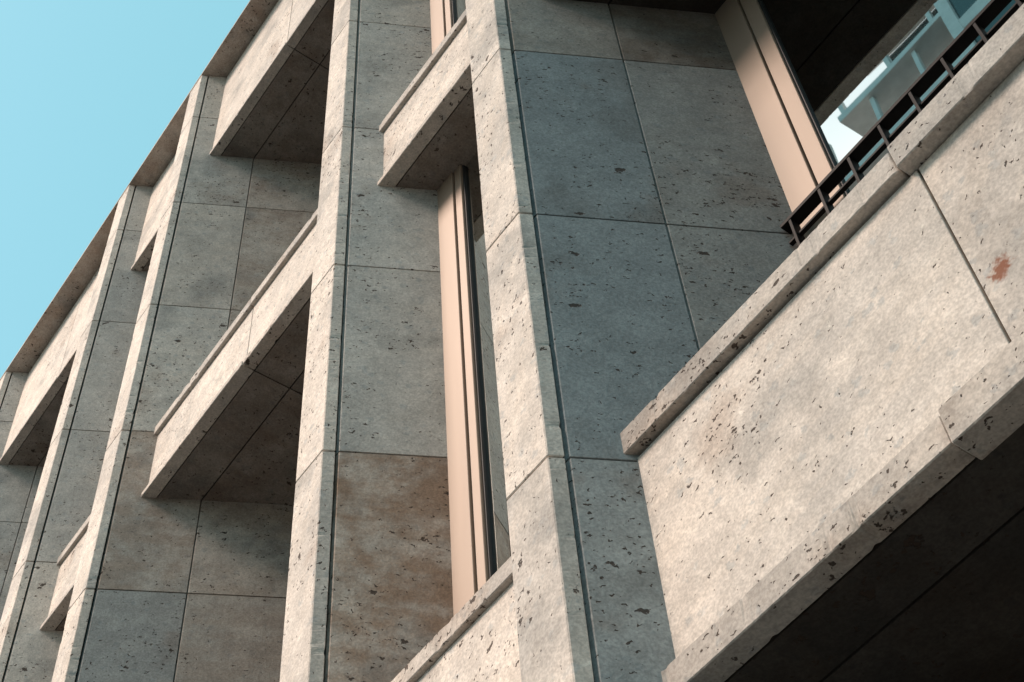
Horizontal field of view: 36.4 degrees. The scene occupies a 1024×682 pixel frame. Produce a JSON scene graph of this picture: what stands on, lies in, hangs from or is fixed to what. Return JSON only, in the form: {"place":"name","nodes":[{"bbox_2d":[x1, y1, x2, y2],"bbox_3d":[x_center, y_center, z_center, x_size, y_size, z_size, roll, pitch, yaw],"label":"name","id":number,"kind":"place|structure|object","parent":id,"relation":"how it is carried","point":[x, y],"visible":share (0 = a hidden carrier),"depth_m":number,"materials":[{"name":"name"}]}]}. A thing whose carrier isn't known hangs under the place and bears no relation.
{"place":"outdoors","nodes":[
{"label":"outdoors","id":0,"kind":"place"},
{"bbox_2d":[0,0,249,377],"label":"sky","id":1,"kind":"structure","parent":0,"point":[88,88],"materials":[{"name":"blue"}]},
{"bbox_2d":[2,0,1023,681],"bbox_3d":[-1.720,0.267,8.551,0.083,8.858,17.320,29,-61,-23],"label":"parapet panels","id":2,"kind":"object","parent":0,"point":[868,350],"visible":0.61,"depth_m":3.64,"materials":[{"name":"beige stone"}]},
{"bbox_3d":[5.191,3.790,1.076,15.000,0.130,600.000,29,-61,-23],"label":"pavement","id":3,"kind":"structure","parent":0,"visible":0},
{"bbox_2d":[0,0,593,681],"bbox_3d":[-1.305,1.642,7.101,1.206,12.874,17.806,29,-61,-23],"label":"pillars","id":4,"kind":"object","parent":3,"relation":"on","point":[552,628],"visible":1,"depth_m":5.59,"materials":[{"name":"stone"}]},
{"bbox_2d":[0,0,610,681],"bbox_3d":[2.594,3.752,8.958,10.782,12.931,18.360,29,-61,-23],"label":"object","id":5,"kind":"object","parent":3,"relation":"on","point":[140,386],"visible":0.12,"depth_m":8.94,"materials":[{"name":"grey stone"}]},
{"bbox_2d":[0,0,277,379],"bbox_3d":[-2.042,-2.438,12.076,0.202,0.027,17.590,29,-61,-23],"label":"roof slab panels","id":6,"kind":"object","parent":5,"relation":"on","point":[247,25],"visible":0.59,"depth_m":12.80,"materials":[{"name":"stone"}]},
{"bbox_2d":[0,0,797,681],"bbox_3d":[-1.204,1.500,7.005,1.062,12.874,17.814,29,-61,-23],"label":"reveal panels","id":7,"kind":"object","parent":5,"relation":"attached to","point":[660,208],"visible":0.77,"depth_m":6.11,"materials":[{"name":"stone"}]},
{"bbox_2d":[0,0,1023,681],"bbox_3d":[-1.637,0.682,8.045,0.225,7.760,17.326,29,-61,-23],"label":"parapet copings","id":8,"kind":"object","parent":5,"relation":"on","point":[980,416],"visible":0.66,"depth_m":3.68,"materials":[{"name":"beige stone"}]},
{"bbox_2d":[9,0,1023,681],"bbox_3d":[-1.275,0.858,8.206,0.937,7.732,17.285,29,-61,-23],"label":"soffit panels","id":9,"kind":"object","parent":5,"relation":"attached to","point":[931,588],"visible":0.34,"depth_m":3.46,"materials":[{"name":"stone"}]},
{"bbox_2d":[430,0,845,614],"bbox_3d":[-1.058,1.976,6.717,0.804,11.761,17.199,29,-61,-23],"label":"window frames","id":10,"kind":"structure","parent":5,"relation":"attached to","point":[798,156],"depth_m":5.88,"materials":[{"name":"beige metal"}]},
{"bbox_2d":[451,0,848,578],"bbox_3d":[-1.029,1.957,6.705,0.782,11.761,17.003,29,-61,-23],"label":"window gaskets","id":11,"kind":"object","parent":10,"relation":"attached to","point":[481,424],"depth_m":5.85,"materials":[{"name":"black rubber"}]},
{"bbox_2d":[454,0,1015,572],"bbox_3d":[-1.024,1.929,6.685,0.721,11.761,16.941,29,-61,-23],"label":"window glass","id":12,"kind":"object","parent":10,"relation":"in","point":[860,66],"visible":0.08,"depth_m":5.53,"materials":[{"name":"glass"}]},
{"bbox_2d":[780,0,1023,246],"bbox_3d":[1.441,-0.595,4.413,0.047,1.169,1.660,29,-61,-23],"label":"balcony railing","id":13,"kind":"object","parent":5,"relation":"on","point":[937,68],"visible":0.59,"depth_m":4.98,"materials":[{"name":"metal"}]}
]}

